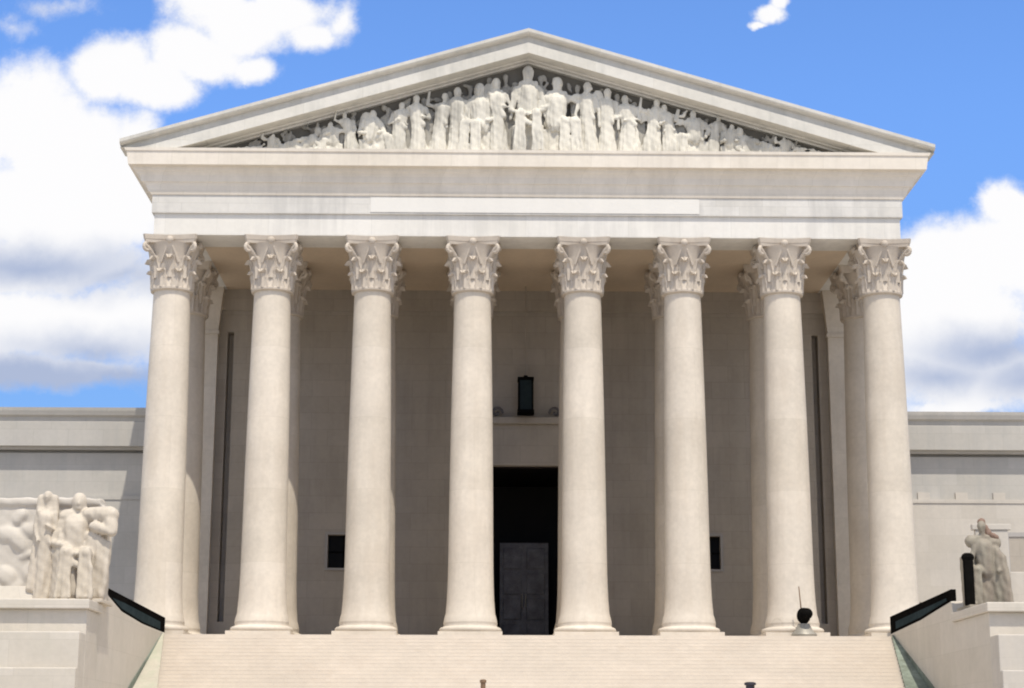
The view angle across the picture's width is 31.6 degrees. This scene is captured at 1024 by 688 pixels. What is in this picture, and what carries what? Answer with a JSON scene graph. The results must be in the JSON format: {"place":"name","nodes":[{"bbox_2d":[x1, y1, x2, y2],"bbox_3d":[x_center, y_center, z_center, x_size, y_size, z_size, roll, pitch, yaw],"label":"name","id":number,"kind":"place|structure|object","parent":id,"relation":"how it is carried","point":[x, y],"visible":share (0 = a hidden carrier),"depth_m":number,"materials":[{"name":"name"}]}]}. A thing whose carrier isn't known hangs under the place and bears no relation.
{"place":"outdoors","nodes":[
{"label":"outdoors","id":0,"kind":"place"},
{"bbox_2d":[0,0,1023,411],"label":"sky","id":1,"kind":"structure","parent":0,"point":[78,78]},
{"label":"ground","id":2,"kind":"structure","parent":0,"visible":0},
{"bbox_2d":[0,586,164,687],"bbox_3d":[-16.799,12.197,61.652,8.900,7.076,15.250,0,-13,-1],"label":"cheek block","id":3,"kind":"structure","parent":2,"relation":"on","point":[66,643],"depth_m":55.89,"materials":[{"name":"stone"}]},
{"bbox_2d":[0,491,118,606],"bbox_3d":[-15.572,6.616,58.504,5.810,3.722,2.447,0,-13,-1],"label":"statue group","id":4,"kind":"object","parent":3,"relation":"on","point":[53,546],"visible":0.93,"depth_m":58.17,"materials":[{"name":"stone"}]},
{"bbox_2d":[108,588,164,631],"bbox_3d":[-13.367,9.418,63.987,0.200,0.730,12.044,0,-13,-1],"label":"bronze parapet","id":5,"kind":"structure","parent":3,"relation":"on","point":[140,613],"depth_m":64.36,"materials":[{"name":"black metal"}]},
{"bbox_2d":[0,28,1023,635],"bbox_3d":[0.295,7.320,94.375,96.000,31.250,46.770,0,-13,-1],"label":"courthouse","id":6,"kind":"structure","parent":2,"relation":"on","point":[676,294],"depth_m":74.75,"materials":[{"name":"stone"}]},
{"bbox_2d":[324,532,345,569],"bbox_3d":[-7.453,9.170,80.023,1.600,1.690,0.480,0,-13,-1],"label":"window","id":7,"kind":"structure","parent":6,"relation":"in","point":[335,549],"depth_m":80.14,"materials":[{"name":"glass"}]},
{"bbox_2d":[499,543,548,634],"bbox_3d":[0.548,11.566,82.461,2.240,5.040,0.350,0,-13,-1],"label":"bronze door","id":8,"kind":"structure","parent":6,"relation":"in","point":[524,570],"depth_m":82.56,"materials":[{"name":"metal"}]},
{"bbox_2d":[517,286,533,415],"bbox_3d":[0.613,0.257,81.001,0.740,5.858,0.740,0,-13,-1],"label":"lantern","id":9,"kind":"object","parent":6,"relation":"hanging from","point":[525,395],"visible":1,"depth_m":80.29,"materials":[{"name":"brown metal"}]},
{"bbox_2d":[709,533,723,571],"bbox_3d":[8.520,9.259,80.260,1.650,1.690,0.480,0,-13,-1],"label":"window","id":10,"kind":"structure","parent":6,"relation":"in","point":[714,541],"depth_m":80.37,"materials":[{"name":"glass"}]},
{"bbox_2d":[158,634,904,687],"bbox_3d":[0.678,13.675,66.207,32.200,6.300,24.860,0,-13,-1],"label":"staircase","id":11,"kind":"structure","parent":2,"relation":"on","point":[368,661],"depth_m":66.44,"materials":[{"name":"stone"}]},
{"bbox_2d":[480,679,485,687],"bbox_3d":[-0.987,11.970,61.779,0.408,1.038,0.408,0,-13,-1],"label":"post","id":12,"kind":"object","parent":11,"relation":"on","point":[483,683],"visible":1,"depth_m":61.78,"materials":[{"name":"brown metal"}]},
{"bbox_2d":[744,682,755,687],"bbox_3d":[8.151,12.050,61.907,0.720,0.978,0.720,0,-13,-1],"label":"post","id":13,"kind":"object","parent":11,"relation":"on","point":[750,684],"visible":1,"depth_m":61.85,"materials":[{"name":"metal"}]},
{"bbox_2d":[791,586,816,635],"bbox_3d":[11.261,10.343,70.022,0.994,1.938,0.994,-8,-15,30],"label":"floor lamp","id":14,"kind":"object","parent":11,"relation":"on","point":[803,627],"visible":0.96,"depth_m":69.60,"materials":[{"name":"metal"}]},
{"bbox_2d":[889,601,1023,687],"bbox_3d":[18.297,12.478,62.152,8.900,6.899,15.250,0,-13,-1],"label":"cheek block","id":15,"kind":"structure","parent":2,"relation":"on","point":[948,645],"depth_m":59.08,"materials":[{"name":"stone"}]},
{"bbox_2d":[890,589,955,633],"bbox_3d":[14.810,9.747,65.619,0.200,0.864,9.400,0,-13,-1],"label":"bronze parapet","id":16,"kind":"structure","parent":15,"relation":"on","point":[910,616],"depth_m":65.39,"materials":[{"name":"black metal"}]},
{"bbox_2d":[957,518,1023,610],"bbox_3d":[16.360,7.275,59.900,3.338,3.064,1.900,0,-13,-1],"label":"statue","id":17,"kind":"object","parent":15,"relation":"on","point":[987,575],"visible":0.95,"depth_m":59.63,"materials":[{"name":"beige stone"}]}
]}

